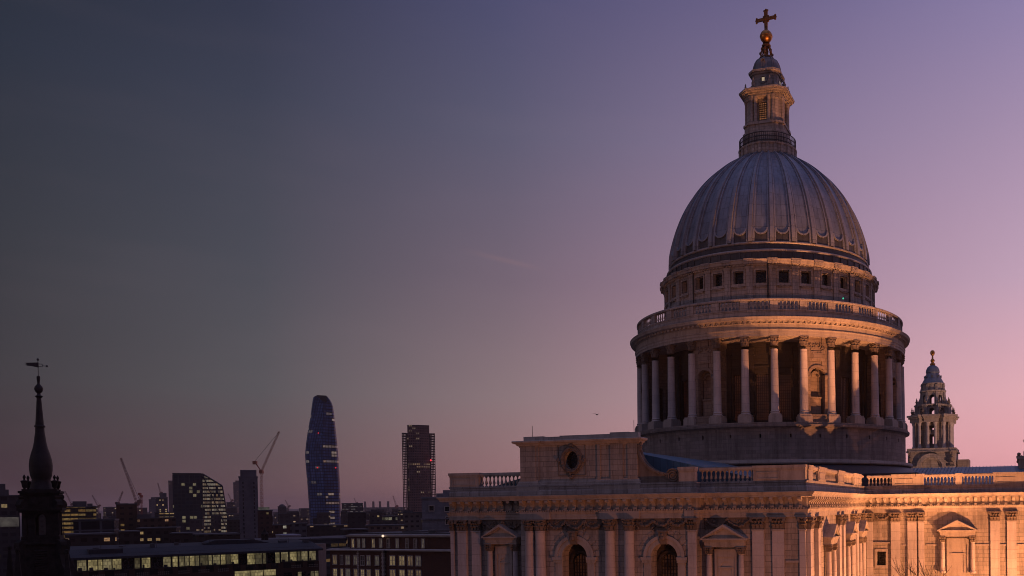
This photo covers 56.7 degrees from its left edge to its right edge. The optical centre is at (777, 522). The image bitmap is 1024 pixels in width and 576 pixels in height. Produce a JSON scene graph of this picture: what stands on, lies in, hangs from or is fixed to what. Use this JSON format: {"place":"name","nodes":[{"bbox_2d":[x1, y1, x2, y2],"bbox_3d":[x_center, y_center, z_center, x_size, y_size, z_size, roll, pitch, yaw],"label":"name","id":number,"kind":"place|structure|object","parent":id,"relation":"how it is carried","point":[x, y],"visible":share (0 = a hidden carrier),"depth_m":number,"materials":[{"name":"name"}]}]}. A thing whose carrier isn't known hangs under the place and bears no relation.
{"place":"outdoors","nodes":[
{"label":"outdoors","id":0,"kind":"place"},
{"bbox_2d":[0,484,19,575],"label":"building","id":1,"kind":"structure","parent":0,"point":[9,524],"depth_m":420.44,"materials":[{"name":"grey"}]},
{"bbox_2d":[64,532,116,563],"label":"building","id":2,"kind":"structure","parent":0,"point":[92,539],"depth_m":300.28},
{"bbox_2d":[72,519,118,544],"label":"framed building","id":3,"kind":"structure","parent":0,"point":[93,525],"depth_m":330.42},
{"bbox_2d":[103,507,115,515],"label":"distant building","id":4,"kind":"structure","parent":0,"point":[108,509],"depth_m":1599.43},
{"bbox_2d":[119,530,140,544],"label":"building","id":5,"kind":"structure","parent":0,"point":[127,537],"depth_m":361.04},
{"bbox_2d":[20,517,273,539],"bbox_3d":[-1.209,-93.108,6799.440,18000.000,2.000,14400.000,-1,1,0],"label":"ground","id":6,"kind":"structure","parent":0,"point":[21,526],"depth_m":2499.81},
{"bbox_2d":[6,358,78,575],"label":"church steeple","id":7,"kind":"object","parent":6,"relation":"on","point":[38,554],"visible":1,"depth_m":99.01,"materials":[{"name":"stone"}]},
{"bbox_2d":[39,514,45,534],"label":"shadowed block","id":8,"kind":"structure","parent":7,"relation":"in","point":[42,525],"depth_m":561.01,"materials":[{"name":"black stone"}]},
{"bbox_2d":[62,501,96,538],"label":"yellow office","id":9,"kind":"structure","parent":6,"relation":"on","point":[80,510],"depth_m":480.92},
{"bbox_2d":[116,502,136,529],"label":"unfinished block","id":10,"kind":"structure","parent":6,"relation":"on","point":[126,514],"depth_m":520.11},
{"bbox_2d":[120,458,142,513],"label":"tower crane","id":11,"kind":"object","parent":6,"relation":"on","point":[139,501],"visible":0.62,"depth_m":539.32,"materials":[{"name":"paint"}]},
{"bbox_2d":[137,514,175,527],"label":"brown annex","id":12,"kind":"object","parent":6,"relation":"on","point":[145,520],"visible":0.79,"depth_m":517.76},
{"bbox_2d":[154,512,174,516],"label":"rooftop office","id":13,"kind":"structure","parent":6,"relation":"on","point":[164,514],"depth_m":699.86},
{"bbox_2d":[172,473,227,532],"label":"tapered glass office","id":14,"kind":"structure","parent":6,"relation":"on","point":[198,495],"depth_m":997.88,"materials":[{"name":"glass"}]},
{"bbox_2d":[227,507,238,512],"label":"distant building","id":15,"kind":"structure","parent":6,"relation":"on","point":[232,509],"depth_m":1600.86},
{"bbox_2d":[252,431,278,506],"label":"tower crane","id":16,"kind":"object","parent":6,"relation":"on","point":[261,470],"visible":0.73,"depth_m":639.05,"materials":[{"name":"orange paint"}]},
{"bbox_2d":[286,511,298,522],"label":"distant building","id":17,"kind":"structure","parent":6,"relation":"on","point":[294,517],"depth_m":1200.88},
{"bbox_2d":[289,523,306,536],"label":"white windowed block","id":18,"kind":"structure","parent":6,"relation":"on","point":[298,528],"depth_m":430.26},
{"bbox_2d":[299,508,308,516],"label":"distant building","id":19,"kind":"structure","parent":6,"relation":"on","point":[303,511],"depth_m":2100.08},
{"bbox_2d":[317,512,330,523],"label":"distant building","id":20,"kind":"structure","parent":6,"relation":"on","point":[323,517],"depth_m":900.00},
{"bbox_2d":[341,503,362,511],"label":"blue lit office","id":21,"kind":"structure","parent":6,"relation":"on","point":[354,507],"depth_m":1299.77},
{"bbox_2d":[363,501,404,511],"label":"power station","id":22,"kind":"object","parent":6,"relation":"on","point":[373,507],"visible":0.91,"depth_m":4194.42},
{"bbox_2d":[403,511,421,530],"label":"grey flats","id":23,"kind":"structure","parent":6,"relation":"on","point":[412,520],"depth_m":520.03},
{"bbox_2d":[888,554,950,575],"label":"bare tree","id":24,"kind":"object","parent":6,"relation":"on","point":[917,568],"visible":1,"depth_m":77.36,"materials":[{"name":"brown plant"}]},
{"bbox_2d":[149,497,155,516],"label":"grey tower","id":25,"kind":"structure","parent":0,"point":[152,507],"depth_m":1699.46,"materials":[{"name":"grey concrete"}]},
{"bbox_2d":[136,526,180,543],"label":"building","id":26,"kind":"structure","parent":0,"point":[149,535],"depth_m":400.10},
{"bbox_2d":[155,493,167,511],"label":"stair tower","id":27,"kind":"structure","parent":0,"point":[161,502],"depth_m":1500.14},
{"bbox_2d":[168,481,172,511],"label":"narrow tower","id":28,"kind":"structure","parent":0,"point":[170,487],"depth_m":1998.48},
{"bbox_2d":[20,509,341,517],"bbox_3d":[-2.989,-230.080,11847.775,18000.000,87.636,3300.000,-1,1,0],"label":"hills","id":29,"kind":"structure","parent":0,"point":[274,510],"depth_m":11221.32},
{"bbox_2d":[169,532,201,542],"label":"building","id":30,"kind":"structure","parent":0,"point":[183,537],"depth_m":379.76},
{"bbox_2d":[69,538,322,575],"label":"office building","id":31,"kind":"structure","parent":0,"point":[251,557],"depth_m":208.32,"materials":[{"name":"grey"}]},
{"bbox_2d":[76,560,86,571],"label":"window","id":32,"kind":"structure","parent":31,"relation":"in","point":[81,564],"depth_m":191.26,"materials":[{"name":"yellow glass"}]},
{"bbox_2d":[87,560,97,570],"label":"window","id":33,"kind":"structure","parent":31,"relation":"in","point":[92,564],"depth_m":192.52,"materials":[{"name":"yellow glass"}]},
{"bbox_2d":[97,559,102,570],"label":"window","id":34,"kind":"structure","parent":31,"relation":"in","point":[99,562],"depth_m":193.42,"materials":[{"name":"yellow glass"}]},
{"bbox_2d":[102,559,111,570],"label":"window","id":35,"kind":"structure","parent":31,"relation":"in","point":[106,563],"depth_m":194.22,"materials":[{"name":"yellow glass"}]},
{"bbox_2d":[112,559,121,569],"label":"window","id":36,"kind":"structure","parent":31,"relation":"in","point":[116,563],"depth_m":195.41,"materials":[{"name":"yellow glass"}]},
{"bbox_2d":[121,558,127,569],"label":"window","id":37,"kind":"structure","parent":31,"relation":"in","point":[124,565],"depth_m":196.42,"materials":[{"name":"black glass"}]},
{"bbox_2d":[127,558,133,569],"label":"window","id":38,"kind":"structure","parent":31,"relation":"in","point":[130,560],"depth_m":197.14,"materials":[{"name":"black glass"}]},
{"bbox_2d":[134,558,139,568],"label":"window","id":39,"kind":"structure","parent":31,"relation":"in","point":[136,560],"depth_m":197.88,"materials":[{"name":"grey"}]},
{"bbox_2d":[141,558,149,568],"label":"window","id":40,"kind":"structure","parent":31,"relation":"in","point":[145,562],"depth_m":199.02,"materials":[{"name":"yellow glass"}]},
{"bbox_2d":[150,557,155,567],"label":"window","id":41,"kind":"structure","parent":31,"relation":"in","point":[152,560],"depth_m":200.00,"materials":[{"name":"black glass"}]},
{"bbox_2d":[156,557,161,567],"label":"window","id":42,"kind":"structure","parent":31,"relation":"in","point":[158,559],"depth_m":200.63,"materials":[{"name":"black glass"}]},
{"bbox_2d":[162,557,170,567],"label":"window","id":43,"kind":"structure","parent":31,"relation":"in","point":[166,561],"depth_m":201.66,"materials":[{"name":"yellow glass"}]},
{"bbox_2d":[172,556,177,566],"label":"window","id":44,"kind":"structure","parent":31,"relation":"in","point":[174,559],"depth_m":202.70,"materials":[{"name":"yellow glass"}]},
{"bbox_2d":[178,556,184,566],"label":"window","id":45,"kind":"structure","parent":31,"relation":"in","point":[181,558],"depth_m":203.59,"materials":[{"name":"yellow glass"}]},
{"bbox_2d":[184,556,188,566],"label":"window","id":46,"kind":"structure","parent":31,"relation":"in","point":[186,558],"depth_m":204.29,"materials":[{"name":"yellow glass"}]},
{"bbox_2d":[189,556,194,566],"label":"window","id":47,"kind":"structure","parent":31,"relation":"in","point":[191,558],"depth_m":204.94,"materials":[{"name":"yellow glass"}]},
{"bbox_2d":[199,555,207,565],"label":"window","id":48,"kind":"structure","parent":31,"relation":"in","point":[203,560],"depth_m":206.55,"materials":[{"name":"yellow glass"}]},
{"bbox_2d":[212,555,219,564],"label":"window","id":49,"kind":"structure","parent":31,"relation":"in","point":[215,558],"depth_m":208.22,"materials":[{"name":"yellow glass"}]},
{"bbox_2d":[220,554,225,564],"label":"window","id":50,"kind":"structure","parent":31,"relation":"in","point":[222,557],"depth_m":209.13,"materials":[{"name":"yellow glass"}]},
{"bbox_2d":[230,554,237,564],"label":"window","id":51,"kind":"structure","parent":31,"relation":"in","point":[233,557],"depth_m":210.67,"materials":[{"name":"yellow glass"}]},
{"bbox_2d":[238,554,245,564],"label":"window","id":52,"kind":"structure","parent":31,"relation":"in","point":[241,557],"depth_m":211.81,"materials":[{"name":"black glass"}]},
{"bbox_2d":[235,571,249,575],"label":"window","id":53,"kind":"structure","parent":31,"relation":"in","point":[237,573],"depth_m":211.70,"materials":[{"name":"yellow glass"}]},
{"bbox_2d":[246,553,254,563],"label":"window","id":54,"kind":"structure","parent":31,"relation":"in","point":[249,557],"depth_m":213.10,"materials":[{"name":"yellow glass"}]},
{"bbox_2d":[251,570,262,575],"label":"window","id":55,"kind":"structure","parent":31,"relation":"in","point":[253,572],"depth_m":213.78,"materials":[{"name":"yellow glass"}]},
{"bbox_2d":[254,553,261,566],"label":"window","id":56,"kind":"structure","parent":31,"relation":"in","point":[257,556],"depth_m":214.25,"materials":[{"name":"yellow glass"}]},
{"bbox_2d":[264,569,275,575],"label":"window","id":57,"kind":"structure","parent":31,"relation":"in","point":[273,571],"depth_m":215.62,"materials":[{"name":"yellow glass"}]},
{"bbox_2d":[267,553,274,565],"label":"window","id":58,"kind":"structure","parent":31,"relation":"in","point":[270,556],"depth_m":215.98,"materials":[{"name":"black glass"}]},
{"bbox_2d":[274,552,279,565],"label":"window","id":59,"kind":"structure","parent":31,"relation":"in","point":[276,555],"depth_m":216.88,"materials":[{"name":"yellow glass"}]},
{"bbox_2d":[280,552,287,561],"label":"window","id":60,"kind":"structure","parent":31,"relation":"in","point":[283,555],"depth_m":217.94,"materials":[{"name":"yellow glass"}]},
{"bbox_2d":[289,552,296,561],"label":"window","id":61,"kind":"structure","parent":31,"relation":"in","point":[292,555],"depth_m":219.33,"materials":[{"name":"yellow glass"}]},
{"bbox_2d":[300,551,307,560],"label":"window","id":62,"kind":"structure","parent":31,"relation":"in","point":[303,554],"depth_m":221.13,"materials":[{"name":"yellow glass"}]},
{"bbox_2d":[308,551,315,560],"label":"window","id":63,"kind":"structure","parent":31,"relation":"in","point":[311,554],"depth_m":222.24,"materials":[{"name":"yellow glass"}]},
{"bbox_2d":[189,519,204,532],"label":"distant building","id":64,"kind":"structure","parent":0,"point":[196,525],"depth_m":900.67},
{"bbox_2d":[211,515,220,532],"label":"building","id":65,"kind":"structure","parent":0,"point":[216,523],"depth_m":900.83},
{"bbox_2d":[192,532,240,541],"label":"building","id":66,"kind":"structure","parent":0,"point":[200,537],"depth_m":350.47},
{"bbox_2d":[227,519,239,532],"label":"building","id":67,"kind":"structure","parent":0,"point":[233,525],"depth_m":759.81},
{"bbox_2d":[233,480,238,506],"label":"spired tower","id":68,"kind":"structure","parent":0,"point":[236,491],"depth_m":2598.49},
{"bbox_2d":[238,470,257,539],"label":"slab tower","id":69,"kind":"structure","parent":0,"point":[248,496],"depth_m":649.89,"materials":[{"name":"concrete"}]},
{"bbox_2d":[257,507,272,537],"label":"brick block","id":70,"kind":"structure","parent":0,"point":[265,517],"depth_m":600.10,"materials":[{"name":"brown brick"}]},
{"bbox_2d":[272,524,289,537],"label":"brown block","id":71,"kind":"structure","parent":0,"point":[281,528],"depth_m":419.89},
{"bbox_2d":[278,504,285,523],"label":"domed block","id":72,"kind":"structure","parent":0,"point":[281,508],"depth_m":1499.98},
{"bbox_2d":[278,513,289,523],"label":"distant building","id":73,"kind":"structure","parent":0,"point":[283,518],"depth_m":900.18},
{"bbox_2d":[275,534,300,537],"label":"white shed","id":74,"kind":"structure","parent":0,"point":[287,535],"depth_m":341.65,"materials":[{"name":"grey"}]},
{"bbox_2d":[254,536,346,575],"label":"building","id":75,"kind":"structure","parent":0,"point":[335,541],"depth_m":304.62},
{"bbox_2d":[299,516,309,524],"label":"distant building","id":76,"kind":"structure","parent":0,"point":[303,519],"depth_m":1600.46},
{"bbox_2d":[305,395,340,524],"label":"glass tower","id":77,"kind":"structure","parent":0,"point":[322,466],"depth_m":1071.49,"materials":[{"name":"glass"}]},
{"bbox_2d":[307,524,347,536],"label":"podium building","id":78,"kind":"structure","parent":0,"point":[317,530],"depth_m":699.95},
{"bbox_2d":[340,528,368,546],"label":"building","id":79,"kind":"structure","parent":0,"point":[348,531],"depth_m":400.12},
{"bbox_2d":[347,512,365,527],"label":"dark block","id":80,"kind":"structure","parent":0,"point":[356,519],"depth_m":559.92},
{"bbox_2d":[369,509,382,524],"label":"block","id":81,"kind":"structure","parent":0,"point":[375,517],"depth_m":640.07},
{"bbox_2d":[365,524,405,531],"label":"beige block","id":82,"kind":"structure","parent":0,"point":[385,527],"depth_m":480.43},
{"bbox_2d":[326,530,450,575],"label":"brick building","id":83,"kind":"structure","parent":0,"point":[413,553],"depth_m":182.49,"materials":[{"name":"brick"}]},
{"bbox_2d":[360,555,364,565],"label":"window","id":84,"kind":"structure","parent":83,"relation":"in","point":[362,557],"depth_m":184.07,"materials":[{"name":"glass"}]},
{"bbox_2d":[366,555,370,565],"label":"window","id":85,"kind":"structure","parent":83,"relation":"in","point":[368,557],"depth_m":183.48,"materials":[{"name":"glass"}]},
{"bbox_2d":[389,555,395,565],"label":"window","id":86,"kind":"structure","parent":83,"relation":"in","point":[392,558],"depth_m":181.74,"materials":[{"name":"glass"}]},
{"bbox_2d":[399,555,404,565],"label":"window","id":87,"kind":"structure","parent":83,"relation":"in","point":[401,557],"depth_m":180.81,"materials":[{"name":"glass"}]},
{"bbox_2d":[407,555,412,565],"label":"window","id":88,"kind":"structure","parent":83,"relation":"in","point":[409,558],"depth_m":180.09,"materials":[{"name":"glass"}]},
{"bbox_2d":[415,556,421,565],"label":"window","id":89,"kind":"structure","parent":83,"relation":"in","point":[417,558],"depth_m":179.28,"materials":[{"name":"glass"}]},
{"bbox_2d":[382,515,397,523],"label":"glass pavilion","id":90,"kind":"structure","parent":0,"point":[389,519],"depth_m":619.96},
{"bbox_2d":[398,511,402,523],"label":"distant building","id":91,"kind":"structure","parent":0,"point":[400,517],"depth_m":1198.82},
{"bbox_2d":[402,425,435,511],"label":"office tower","id":92,"kind":"structure","parent":0,"point":[417,459],"depth_m":1146.05,"materials":[{"name":"grey"}]},
{"bbox_2d":[421,490,449,529],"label":"stone building","id":93,"kind":"structure","parent":0,"point":[435,511],"depth_m":239.79,"materials":[{"name":"grey stone"}]},
{"bbox_2d":[0,0,1023,515],"label":"sky","id":94,"kind":"structure","parent":0,"point":[460,219],"materials":[{"name":"purple"}]},
{"bbox_2d":[436,9,1023,575],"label":"cathedral","id":95,"kind":"structure","parent":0,"point":[768,345],"depth_m":119.16,"materials":[{"name":"stone"}]},
{"bbox_2d":[552,531,596,575],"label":"arched window","id":96,"kind":"structure","parent":95,"relation":"in","point":[582,561],"depth_m":87.27,"materials":[{"name":"stone"}]},
{"bbox_2d":[641,530,687,575],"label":"arched window","id":97,"kind":"structure","parent":95,"relation":"in","point":[671,559],"depth_m":84.87,"materials":[{"name":"stone"}]},
{"bbox_2d":[670,283,675,301],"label":"attic window","id":98,"kind":"structure","parent":95,"relation":"in","point":[674,284],"depth_m":131.64,"materials":[{"name":"stone"}]},
{"bbox_2d":[680,278,688,297],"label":"attic window","id":99,"kind":"structure","parent":95,"relation":"in","point":[685,279],"depth_m":128.50,"materials":[{"name":"stone"}]},
{"bbox_2d":[684,381,688,417],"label":"drum window","id":100,"kind":"structure","parent":95,"relation":"in","point":[686,397],"depth_m":129.32,"materials":[{"name":"grey glass"}]},
{"bbox_2d":[694,274,704,293],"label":"attic window","id":101,"kind":"structure","parent":95,"relation":"in","point":[702,281],"depth_m":126.63,"materials":[{"name":"stone"}]},
{"bbox_2d":[711,270,724,290],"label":"attic window","id":102,"kind":"structure","parent":95,"relation":"in","point":[719,278],"depth_m":125.00,"materials":[{"name":"stone"}]},
{"bbox_2d":[735,375,741,420],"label":"drum window","id":103,"kind":"structure","parent":95,"relation":"in","point":[738,404],"depth_m":124.30,"materials":[{"name":"grey"}]},
{"bbox_2d":[731,268,745,287],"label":"attic window","id":104,"kind":"structure","parent":95,"relation":"in","point":[740,277],"depth_m":123.85,"materials":[{"name":"stone"}]},
{"bbox_2d":[753,267,766,286],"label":"attic window","id":105,"kind":"structure","parent":95,"relation":"in","point":[761,277],"depth_m":123.18,"materials":[{"name":"stone"}]},
{"bbox_2d":[756,374,768,419],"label":"drum window","id":106,"kind":"structure","parent":95,"relation":"in","point":[762,380],"depth_m":123.70,"materials":[{"name":"grey"}]},
{"bbox_2d":[759,102,766,119],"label":"lantern window","id":107,"kind":"structure","parent":95,"relation":"in","point":[762,106],"depth_m":137.05,"materials":[{"name":"brown glass"}]},
{"bbox_2d":[776,267,791,286],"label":"attic window","id":108,"kind":"structure","parent":95,"relation":"in","point":[782,277],"depth_m":123.33,"materials":[{"name":"stone"}]},
{"bbox_2d":[779,374,790,419],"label":"drum window","id":109,"kind":"structure","parent":95,"relation":"in","point":[784,379],"depth_m":123.82,"materials":[{"name":"grey"}]},
{"bbox_2d":[799,268,813,287],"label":"attic window","id":110,"kind":"structure","parent":95,"relation":"in","point":[804,277],"depth_m":124.21,"materials":[{"name":"stone"}]},
{"bbox_2d":[820,270,832,289],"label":"attic window","id":111,"kind":"structure","parent":95,"relation":"in","point":[823,278],"depth_m":125.52,"materials":[{"name":"stone"}]},
{"bbox_2d":[839,273,848,292],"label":"attic window","id":112,"kind":"structure","parent":95,"relation":"in","point":[841,289],"depth_m":127.50,"materials":[{"name":"stone"}]},
{"bbox_2d":[841,377,847,421],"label":"drum window","id":113,"kind":"structure","parent":95,"relation":"in","point":[844,381],"depth_m":127.75,"materials":[{"name":"grey"}]},
{"bbox_2d":[854,277,861,296],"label":"attic window","id":114,"kind":"structure","parent":95,"relation":"in","point":[857,279],"depth_m":129.47,"materials":[{"name":"stone"}]},
{"bbox_2d":[859,380,860,414],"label":"drum window","id":115,"kind":"structure","parent":95,"relation":"in","point":[859,380],"depth_m":130.52,"materials":[{"name":"grey"}]},
{"bbox_2d":[865,282,870,300],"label":"attic window","id":116,"kind":"structure","parent":95,"relation":"in","point":[866,283],"depth_m":132.33,"materials":[{"name":"stone"}]},
{"bbox_2d":[873,542,889,567],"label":"square window","id":117,"kind":"structure","parent":95,"relation":"in","point":[881,555],"depth_m":113.34,"materials":[{"name":"beige glass"}]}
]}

